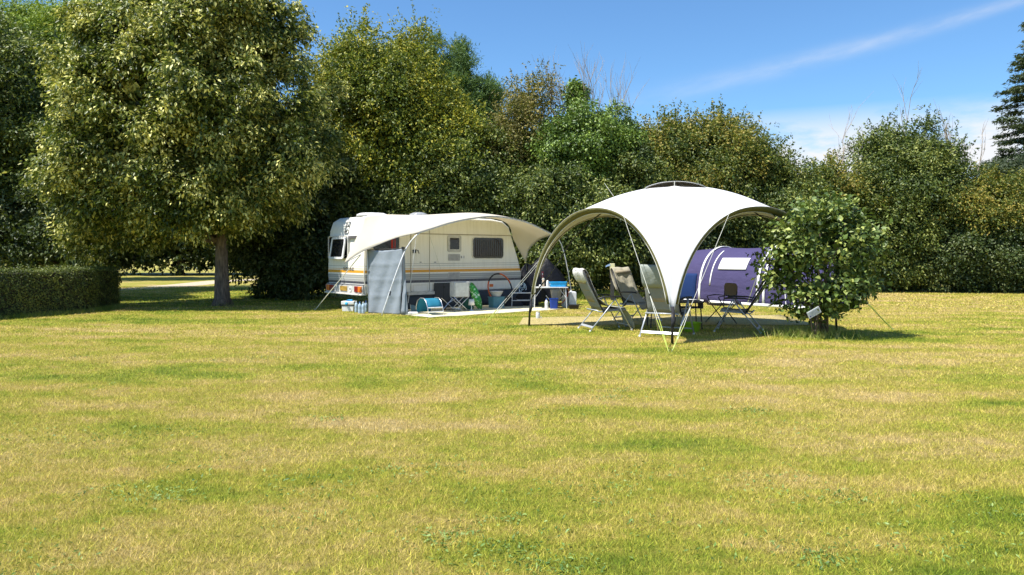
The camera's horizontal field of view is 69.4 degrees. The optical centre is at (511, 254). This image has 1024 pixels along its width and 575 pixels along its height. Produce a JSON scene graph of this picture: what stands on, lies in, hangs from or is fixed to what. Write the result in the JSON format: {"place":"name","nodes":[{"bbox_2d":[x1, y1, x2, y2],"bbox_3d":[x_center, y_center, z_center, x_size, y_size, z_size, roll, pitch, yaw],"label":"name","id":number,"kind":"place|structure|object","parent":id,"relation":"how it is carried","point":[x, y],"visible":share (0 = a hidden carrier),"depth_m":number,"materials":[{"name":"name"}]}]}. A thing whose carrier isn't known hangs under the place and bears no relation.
{"place":"outdoors","nodes":[
{"label":"outdoors","id":0,"kind":"place"},
{"bbox_2d":[119,279,252,289],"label":"path","id":1,"kind":"structure","parent":0,"point":[194,283],"depth_m":38.58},
{"bbox_2d":[0,259,1023,574],"bbox_3d":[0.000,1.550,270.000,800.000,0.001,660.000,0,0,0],"label":"lawn","id":2,"kind":"structure","parent":0,"point":[140,277],"depth_m":6.11,"materials":[{"name":"plant"}]},
{"bbox_2d":[0,0,65,272],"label":"broadleaf tree","id":3,"kind":"object","parent":2,"relation":"on","point":[17,101],"visible":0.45,"depth_m":25.95,"materials":[{"name":"green plant"}]},
{"bbox_2d":[0,0,118,103],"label":"acacia tree","id":4,"kind":"object","parent":2,"relation":"on","point":[33,17],"visible":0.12,"depth_m":29.26,"materials":[{"name":"green plant"}]},
{"bbox_2d":[0,263,121,317],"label":"clipped hedge","id":5,"kind":"object","parent":2,"relation":"on","point":[53,288],"visible":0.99,"depth_m":19.21,"materials":[{"name":"green plant"}]},
{"bbox_2d":[0,181,153,282],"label":"laurel bush","id":6,"kind":"object","parent":2,"relation":"on","point":[25,241],"visible":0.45,"depth_m":24.38,"materials":[{"name":"green plant"}]},
{"bbox_2d":[110,238,228,275],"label":"broadleaf tree","id":7,"kind":"object","parent":2,"relation":"on","point":[180,256],"visible":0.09,"depth_m":55.90,"materials":[{"name":"green plant"}]},
{"bbox_2d":[0,0,364,305],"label":"linden tree","id":8,"kind":"object","parent":2,"relation":"on","point":[199,133],"visible":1,"depth_m":20.47,"materials":[{"name":"green plant"}]},
{"bbox_2d":[179,239,229,263],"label":"broadleaf tree","id":9,"kind":"object","parent":2,"relation":"on","point":[197,259],"depth_m":55.35,"materials":[{"name":"green plant"}]},
{"bbox_2d":[209,90,364,300],"bbox_3d":[-8.361,-2.129,26.844,6.550,7.464,5.937,0,0,0],"label":"shade bush","id":10,"kind":"object","parent":2,"relation":"on","point":[292,263],"visible":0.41,"depth_m":25.31,"materials":[{"name":"green plant"}]},
{"bbox_2d":[341,299,355,311],"bbox_3d":[-4.487,1.389,20.278,0.360,0.322,0.320,0,0,0],"label":"cooler box","id":11,"kind":"object","parent":2,"relation":"on","point":[348,304],"visible":0.94,"depth_m":20.20,"materials":[{"name":"white plastic"}]},
{"bbox_2d":[358,302,360,313],"bbox_3d":[-4.017,1.395,19.512,0.092,0.310,0.092,0,0,0],"label":"water bottle","id":12,"kind":"object","parent":2,"relation":"on","point":[359,307],"visible":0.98,"depth_m":19.48,"materials":[{"name":"plastic"}]},
{"bbox_2d":[361,302,364,313],"bbox_3d":[-3.926,1.395,19.512,0.092,0.310,0.092,0,0,0],"label":"water bottle","id":13,"kind":"object","parent":2,"relation":"on","point":[363,308],"visible":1,"depth_m":19.48,"materials":[{"name":"plastic"}]},
{"bbox_2d":[364,301,367,311],"bbox_3d":[-3.958,1.395,20.036,0.092,0.310,0.092,0,0,0],"label":"water bottle","id":14,"kind":"object","parent":2,"relation":"on","point":[366,306],"visible":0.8,"depth_m":20.00,"materials":[{"name":"plastic"}]},
{"bbox_2d":[367,247,407,314],"bbox_3d":[-3.255,0.671,19.426,1.412,1.760,0.193,0,0,28],"label":"windscreen panel","id":15,"kind":"object","parent":2,"relation":"on","point":[382,266],"visible":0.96,"depth_m":19.38,"materials":[{"name":"fabric"}]},
{"bbox_2d":[288,0,500,212],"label":"elm tree","id":16,"kind":"object","parent":2,"relation":"on","point":[404,106],"visible":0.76,"depth_m":26.73,"materials":[{"name":"green plant"}]},
{"bbox_2d":[324,212,520,308],"bbox_3d":[-2.578,0.133,22.570,5.798,2.835,2.310,0,0,-40],"label":"caravan","id":17,"kind":"object","parent":2,"relation":"on","point":[478,253],"visible":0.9,"depth_m":21.64,"materials":[{"name":"white metal"}]},
{"bbox_2d":[328,235,349,258],"bbox_3d":[-4.944,-0.209,21.149,0.090,0.672,1.221,0,0,-40],"label":"rear window","id":18,"kind":"structure","parent":17,"relation":"in","point":[347,247],"depth_m":20.79,"materials":[{"name":"glass"}]},
{"bbox_2d":[372,237,399,250],"bbox_3d":[-3.480,-0.336,20.420,0.872,0.479,0.032,0,0,-40],"label":"window","id":19,"kind":"structure","parent":17,"relation":"in","point":[394,243],"depth_m":20.49,"materials":[{"name":"glass"}]},
{"bbox_2d":[411,231,428,291],"bbox_3d":[-2.603,0.128,21.131,0.597,1.844,0.072,0,0,-40],"label":"door","id":20,"kind":"structure","parent":17,"relation":"in","point":[420,272],"depth_m":21.15,"materials":[{"name":"white plastic"}]},
{"bbox_2d":[314,213,570,315],"bbox_3d":[-1.658,0.179,21.955,7.573,2.791,3.116,0,0,-40],"label":"sun awning","id":21,"kind":"object","parent":17,"relation":"attached to","point":[376,230],"visible":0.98,"depth_m":20.00,"materials":[{"name":"fabric"}]},
{"bbox_2d":[447,235,460,251],"bbox_3d":[-1.708,-0.334,21.903,0.488,0.484,0.032,0,0,-40],"label":"window","id":22,"kind":"structure","parent":17,"relation":"in","point":[453,241],"depth_m":21.88,"materials":[{"name":"beige glass"}]},
{"bbox_2d":[472,237,503,258],"bbox_3d":[-0.732,-0.213,22.726,1.230,0.665,0.032,0,0,-40],"label":"window","id":23,"kind":"structure","parent":17,"relation":"in","point":[482,247],"depth_m":22.70,"materials":[{"name":"glass"}]},
{"bbox_2d":[313,118,541,269],"bbox_3d":[-3.020,-1.826,27.881,10.076,6.858,5.020,0,0,0],"label":"hazel bush","id":24,"kind":"object","parent":2,"relation":"on","point":[392,203],"visible":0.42,"depth_m":26.36,"materials":[{"name":"green plant"}]},
{"bbox_2d":[420,28,508,125],"bbox_3d":[-2.212,-4.287,32.937,5.569,11.778,4.623,0,0,0],"label":"pine tree","id":25,"kind":"object","parent":2,"relation":"on","point":[461,59],"visible":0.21,"depth_m":32.30,"materials":[{"name":"green plant"}]},
{"bbox_2d":[405,305,554,316],"bbox_3d":[-0.974,1.538,20.711,4.850,0.016,2.700,0,0,-40],"label":"ground mat","id":26,"kind":"object","parent":2,"relation":"on","point":[486,309],"visible":0.7,"depth_m":20.43,"materials":[{"name":"white fabric"}]},
{"bbox_2d":[410,304,418,312],"bbox_3d":[-2.592,1.423,19.650,0.231,0.230,0.023,0,0,-10],"label":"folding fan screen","id":27,"kind":"object","parent":26,"relation":"on","point":[413,308],"visible":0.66,"depth_m":19.64,"materials":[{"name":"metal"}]},
{"bbox_2d":[415,297,443,315],"bbox_3d":[-2.134,1.324,19.171,0.464,0.435,0.714,0,0,-35],"label":"leg rest","id":28,"kind":"object","parent":26,"relation":"on","point":[425,304],"visible":0.98,"depth_m":19.09,"materials":[{"name":"teal fabric"}]},
{"bbox_2d":[441,281,468,311],"bbox_3d":[-1.561,1.139,20.188,0.701,0.813,0.427,0,0,-22],"label":"camping cupboard","id":29,"kind":"object","parent":26,"relation":"on","point":[459,288],"visible":0.99,"depth_m":20.07,"materials":[{"name":"fabric"}]},
{"bbox_2d":[463,297,473,308],"bbox_3d":[-1.220,1.349,20.750,0.300,0.359,0.160,0,0,0],"label":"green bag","id":30,"kind":"object","parent":26,"relation":"on","point":[466,305],"visible":0.67,"depth_m":20.67,"materials":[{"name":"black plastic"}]},
{"bbox_2d":[468,299,474,310],"bbox_3d":[-1.112,1.378,20.308,0.180,0.320,0.180,0,0,0],"label":"table lamp","id":31,"kind":"object","parent":26,"relation":"on","point":[471,302],"visible":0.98,"depth_m":20.25,"materials":[{"name":"white plastic"}]},
{"bbox_2d":[469,282,481,308],"bbox_3d":[-1.020,1.168,20.850,0.434,0.795,0.090,0,0,-35],"label":"inflatable ring bag","id":32,"kind":"object","parent":26,"relation":"on","point":[475,294],"visible":0.97,"depth_m":20.81,"materials":[{"name":"green plastic"}]},
{"bbox_2d":[488,296,504,307],"bbox_3d":[-0.455,1.379,21.633,0.441,0.314,0.336,0,0,-35],"label":"storage crate","id":33,"kind":"object","parent":26,"relation":"on","point":[495,302],"visible":0.93,"depth_m":21.49,"materials":[{"name":"teal plastic"}]},
{"bbox_2d":[490,291,502,296],"bbox_3d":[-0.455,1.138,21.633,0.403,0.160,0.403,0,0,0],"label":"white bowl","id":34,"kind":"object","parent":33,"relation":"on","point":[496,293],"visible":1,"depth_m":21.50,"materials":[{"name":"white plastic"}]},
{"bbox_2d":[487,273,512,295],"bbox_3d":[-0.365,1.040,22.672,0.964,0.966,0.266,0,0,-40],"label":"hula hoop","id":35,"kind":"object","parent":26,"relation":"on","point":[499,274],"visible":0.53,"depth_m":22.70,"materials":[{"name":"red plastic"}]},
{"bbox_2d":[504,295,522,305],"bbox_3d":[-0.130,1.362,22.274,0.781,0.335,0.611,0,0,-30],"label":"black bag","id":36,"kind":"object","parent":26,"relation":"on","point":[509,301],"visible":0.56,"depth_m":22.08,"materials":[{"name":"fabric"}]},
{"bbox_2d":[511,292,533,306],"bbox_3d":[0.300,1.337,22.000,0.656,0.428,0.358,0,0,-4],"label":"wire rack","id":37,"kind":"object","parent":26,"relation":"on","point":[520,300],"visible":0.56,"depth_m":21.85,"materials":[{"name":"white metal"}]},
{"bbox_2d":[515,290,538,305],"bbox_3d":[0.398,1.295,22.595,0.842,0.469,0.569,0,0,0],"label":"black bag","id":38,"kind":"object","parent":26,"relation":"on","point":[522,296],"visible":0.56,"depth_m":22.42,"materials":[{"name":"black fabric"}]},
{"bbox_2d":[519,280,525,291],"bbox_3d":[0.323,0.985,22.610,0.238,0.448,0.039,0,0,0],"label":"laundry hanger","id":39,"kind":"object","parent":38,"relation":"on","point":[522,287],"visible":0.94,"depth_m":22.59,"materials":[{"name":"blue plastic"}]},
{"bbox_2d":[549,298,558,308],"bbox_3d":[1.200,1.396,21.200,0.262,0.300,0.252,0,0,0],"label":"bucket","id":40,"kind":"object","parent":26,"relation":"on","point":[553,303],"visible":0.97,"depth_m":21.09,"materials":[{"name":"blue plastic"}]},
{"bbox_2d":[0,322,1023,574],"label":"meadow weeds","id":41,"kind":"object","parent":2,"relation":"on","point":[562,568],"visible":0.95,"depth_m":4.34,"materials":[{"name":"green plant"}]},
{"bbox_2d":[478,59,570,183],"bbox_3d":[-0.136,-3.075,29.359,5.701,9.357,4.963,0,0,0],"label":"hawthorn tree","id":42,"kind":"object","parent":2,"relation":"on","point":[520,110],"visible":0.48,"depth_m":28.38,"materials":[{"name":"green plant"}]},
{"bbox_2d":[518,263,544,301],"bbox_3d":[0.554,0.907,24.297,1.044,1.285,0.764,0,0,0],"label":"black tarpaulin","id":43,"kind":"object","parent":2,"relation":"on","point":[528,282],"visible":0.46,"depth_m":24.13,"materials":[{"name":"black fabric"}]},
{"bbox_2d":[531,257,567,301],"bbox_3d":[1.142,0.768,24.905,1.639,1.564,0.840,0,0,0],"label":"covered bicycle","id":44,"kind":"object","parent":2,"relation":"on","point":[556,274],"visible":0.39,"depth_m":24.62,"materials":[{"name":"grey fabric"}]},
{"bbox_2d":[533,286,567,308],"bbox_3d":[1.100,1.241,21.600,1.020,0.620,0.560,0,0,-3],"label":"kitchen table","id":45,"kind":"object","parent":2,"relation":"on","point":[541,287],"visible":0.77,"depth_m":21.36,"materials":[{"name":"white metal"}]},
{"bbox_2d":[550,289,561,299],"bbox_3d":[1.280,1.150,21.500,0.363,0.321,0.274,0,0,0],"label":"waste bag","id":46,"kind":"object","parent":45,"relation":"hanging from","point":[555,293],"visible":0.89,"depth_m":21.41,"materials":[{"name":"white plastic"}]},
{"bbox_2d":[549,282,566,286],"bbox_3d":[1.340,0.857,21.600,0.546,0.140,0.378,0,0,0],"label":"washing up bowl","id":47,"kind":"object","parent":45,"relation":"on","point":[557,284],"visible":0.98,"depth_m":21.43,"materials":[{"name":"blue plastic"}]},
{"bbox_2d":[562,296,567,306],"bbox_3d":[1.580,1.381,22.000,0.200,0.330,0.160,0,0,6],"label":"grey canister","id":48,"kind":"object","parent":2,"relation":"on","point":[565,302],"visible":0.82,"depth_m":21.93,"materials":[{"name":"black plastic"}]},
{"bbox_2d":[568,290,576,303],"bbox_3d":[1.790,1.294,21.900,0.220,0.505,0.180,0,0,-5],"label":"water canister","id":49,"kind":"object","parent":2,"relation":"on","point":[572,297],"visible":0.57,"depth_m":21.81,"materials":[{"name":"white plastic"}]},
{"bbox_2d":[486,137,679,292],"bbox_3d":[2.629,-1.587,27.459,7.858,6.379,5.042,0,0,0],"label":"bramble bush","id":50,"kind":"object","parent":2,"relation":"on","point":[552,207],"visible":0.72,"depth_m":26.14,"materials":[{"name":"green plant"}]},
{"bbox_2d":[511,42,654,189],"bbox_3d":[2.768,-3.438,29.108,5.957,10.085,5.668,0,0,0],"label":"ivy tree","id":51,"kind":"object","parent":2,"relation":"on","point":[582,132],"visible":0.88,"depth_m":27.53,"materials":[{"name":"green plant"}]},
{"bbox_2d":[578,270,632,331],"bbox_3d":[1.871,0.931,15.330,1.069,1.251,0.765,0,0,-14],"label":"folding chair","id":52,"kind":"object","parent":2,"relation":"on","point":[590,295],"visible":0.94,"depth_m":15.10,"materials":[{"name":"grey fabric"}]},
{"bbox_2d":[572,268,597,295],"bbox_3d":[1.512,0.563,15.231,0.371,0.586,0.554,0,0,-14],"label":"towel","id":53,"kind":"object","parent":52,"relation":"hanging from","point":[578,275],"visible":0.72,"depth_m":15.11,"materials":[{"name":"white fabric"}]},
{"bbox_2d":[598,299,634,327],"bbox_3d":[2.081,1.200,15.367,0.800,0.654,0.522,0,0,-14],"label":"blanket","id":54,"kind":"object","parent":52,"relation":"on","point":[628,317],"visible":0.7,"depth_m":15.31,"materials":[{"name":"grey fabric"}]},
{"bbox_2d":[606,263,614,299],"bbox_3d":[3.340,0.840,25.186,0.320,1.420,0.177,0,0,0],"label":"power bollard","id":55,"kind":"object","parent":2,"relation":"on","point":[611,265],"visible":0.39,"depth_m":25.14,"materials":[{"name":"beige plastic"}]},
{"bbox_2d":[571,173,741,293],"bbox_3d":[4.989,-0.765,27.975,7.680,4.739,4.559,0,0,0],"label":"privet bush","id":56,"kind":"object","parent":2,"relation":"on","point":[635,271],"visible":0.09,"depth_m":26.66,"materials":[{"name":"green plant"}]},
{"bbox_2d":[519,315,813,324],"bbox_3d":[3.525,1.538,17.600,6.750,0.016,2.800,0,0,0],"label":"ground rug","id":57,"kind":"object","parent":2,"relation":"on","point":[575,320],"visible":0.8,"depth_m":17.30,"materials":[{"name":"beige fabric"}]},
{"bbox_2d":[611,268,661,320],"bbox_3d":[2.913,0.933,17.374,0.750,1.246,1.008,0,0,-42],"label":"folding chair","id":58,"kind":"object","parent":57,"relation":"on","point":[626,302],"visible":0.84,"depth_m":17.32,"materials":[{"name":"grey metal"}]},
{"bbox_2d":[610,267,646,309],"bbox_3d":[2.876,0.773,17.416,0.662,0.973,0.940,0,0,-42],"label":"blanket","id":59,"kind":"object","parent":58,"relation":"on","point":[626,282],"visible":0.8,"depth_m":17.52,"materials":[{"name":"beige fabric"}]},
{"bbox_2d":[705,283,737,323],"bbox_3d":[4.741,1.095,16.756,0.541,0.909,0.518,0,0,-17],"label":"camp chair","id":60,"kind":"object","parent":57,"relation":"on","point":[730,288],"visible":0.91,"depth_m":16.76,"materials":[{"name":"grey fabric"}]},
{"bbox_2d":[639,264,694,338],"bbox_3d":[2.984,0.867,14.193,0.810,1.380,1.008,0,0,32],"label":"folding chair","id":61,"kind":"object","parent":2,"relation":"on","point":[659,301],"visible":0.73,"depth_m":13.99,"materials":[{"name":"grey fabric"}]},
{"bbox_2d":[640,264,662,287],"bbox_3d":[2.738,0.400,13.799,0.671,0.444,0.174,0,0,32],"label":"towel","id":62,"kind":"object","parent":61,"relation":"on","point":[651,276],"visible":0.51,"depth_m":13.85,"materials":[{"name":"white fabric"}]},
{"bbox_2d":[645,299,703,328],"bbox_3d":[3.450,1.261,15.750,1.150,0.580,0.700,0,0,4],"label":"camping table","id":63,"kind":"object","parent":2,"relation":"on","point":[700,305],"visible":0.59,"depth_m":15.46,"materials":[{"name":"black plastic"}]},
{"bbox_2d":[484,181,893,351],"bbox_3d":[3.623,-0.056,15.729,6.565,3.292,5.516,0,0,-33],"label":"dome shelter","id":64,"kind":"object","parent":2,"relation":"on","point":[674,223],"visible":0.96,"depth_m":13.80,"materials":[{"name":"fabric"}]},
{"bbox_2d":[683,321,701,331],"bbox_3d":[3.620,1.451,14.900,0.403,0.190,0.322,0,0,0],"label":"plastic tub","id":65,"kind":"object","parent":2,"relation":"on","point":[696,325],"visible":0.86,"depth_m":14.79,"materials":[{"name":"green plastic"}]},
{"bbox_2d":[610,94,816,206],"bbox_3d":[7.796,-2.432,30.140,8.595,8.066,7.587,0,0,24],"label":"wych elm","id":66,"kind":"object","parent":2,"relation":"on","point":[740,154],"visible":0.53,"depth_m":28.58,"materials":[{"name":"green plant"}]},
{"bbox_2d":[713,276,770,333],"bbox_3d":[4.692,0.962,14.993,1.114,1.190,0.750,0,0,22],"label":"folding chair","id":67,"kind":"object","parent":2,"relation":"on","point":[744,311],"visible":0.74,"depth_m":14.78,"materials":[{"name":"grey fabric"}]},
{"bbox_2d":[749,280,764,301],"bbox_3d":[5.037,0.641,14.907,0.457,0.612,0.402,0,0,22],"label":"towel","id":68,"kind":"object","parent":67,"relation":"on","point":[760,285],"visible":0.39,"depth_m":14.83,"materials":[{"name":"grey fabric"}]},
{"bbox_2d":[680,246,859,308],"bbox_3d":[7.380,0.619,23.539,3.428,1.865,6.702,0,0,-36],"label":"tunnel tent","id":69,"kind":"object","parent":2,"relation":"on","point":[729,265],"visible":0.38,"depth_m":23.40,"materials":[{"name":"purple fabric"}]},
{"bbox_2d":[680,273,696,298],"bbox_3d":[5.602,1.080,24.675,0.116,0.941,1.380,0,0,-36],"label":"camp chair","id":70,"kind":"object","parent":69,"relation":"in","point":[688,288],"depth_m":24.32,"materials":[{"name":"blue fabric"}]},
{"bbox_2d":[718,258,750,269],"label":"window cover","id":71,"kind":"structure","parent":69,"relation":"in","point":[726,263],"depth_m":23.15,"materials":[{"name":"white fabric"}]},
{"bbox_2d":[696,157,852,266],"bbox_3d":[9.680,-1.111,29.330,7.830,5.427,5.167,0,0,0],"label":"privet bush","id":72,"kind":"object","parent":2,"relation":"on","point":[746,228],"visible":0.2,"depth_m":28.03,"materials":[{"name":"green plant"}]},
{"bbox_2d":[745,181,900,337],"bbox_3d":[5.769,0.101,13.981,2.813,2.970,2.200,0,0,0],"label":"broadleaf shrub","id":73,"kind":"object","parent":2,"relation":"on","point":[818,251],"visible":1,"depth_m":13.71,"materials":[{"name":"green plant"}]},
{"bbox_2d":[807,306,820,318],"bbox_3d":[5.373,0.999,13.221,0.250,0.185,0.071,-29,10,-3],"label":"plant sign","id":74,"kind":"object","parent":73,"relation":"attached to","point":[813,312],"visible":1,"depth_m":13.19,"materials":[{"name":"white plastic"}]},
{"bbox_2d":[780,148,894,222],"bbox_3d":[12.693,-1.468,31.755,7.005,6.136,5.792,0,0,0],"label":"thorn tree","id":75,"kind":"object","parent":2,"relation":"on","point":[834,175],"visible":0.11,"depth_m":30.15,"materials":[{"name":"green plant"}]},
{"bbox_2d":[833,220,954,291],"bbox_3d":[15.055,-0.181,31.751,7.429,3.573,4.585,0,0,0],"label":"elder bush","id":76,"kind":"object","parent":2,"relation":"on","point":[903,278],"visible":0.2,"depth_m":30.31,"materials":[{"name":"green plant"}]},
{"bbox_2d":[829,61,979,289],"bbox_3d":[16.391,-3.291,32.395,6.906,9.796,6.412,0,0,-30],"label":"maple tree","id":77,"kind":"object","parent":2,"relation":"on","point":[907,164],"visible":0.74,"depth_m":30.86,"materials":[{"name":"green plant"}]},
{"bbox_2d":[899,104,1023,257],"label":"mixed bush","id":78,"kind":"object","parent":2,"relation":"on","point":[988,206],"visible":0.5,"depth_m":30.45,"materials":[{"name":"green plant"}]},
{"bbox_2d":[906,217,1023,292],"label":"elder bush","id":79,"kind":"object","parent":2,"relation":"on","point":[1000,268],"visible":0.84,"depth_m":29.88,"materials":[{"name":"green plant"}]},
{"bbox_2d":[967,149,1023,192],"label":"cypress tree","id":80,"kind":"object","parent":2,"relation":"on","point":[1001,162],"visible":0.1,"depth_m":35.89,"materials":[{"name":"green plant"}]},
{"bbox_2d":[989,22,1023,163],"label":"spruce tree","id":81,"kind":"object","parent":2,"relation":"on","point":[1015,91],"visible":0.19,"depth_m":38.56,"materials":[{"name":"green plant"}]},
{"bbox_2d":[0,286,1023,340],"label":"long grass","id":82,"kind":"structure","parent":0,"point":[794,332],"depth_m":17.86,"materials":[{"name":"green plant"}]},
{"bbox_2d":[0,0,1023,178],"label":"sky","id":83,"kind":"structure","parent":0,"point":[801,63],"materials":[{"name":"blue"}]},
{"bbox_2d":[568,304,578,308],"bbox_3d":[1.760,1.486,21.150,0.326,0.120,0.231,0,0,0],"label":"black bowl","id":84,"kind":"object","parent":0,"point":[573,306],"visible":0.98,"depth_m":21.05,"materials":[{"name":"black plastic"}]}
]}

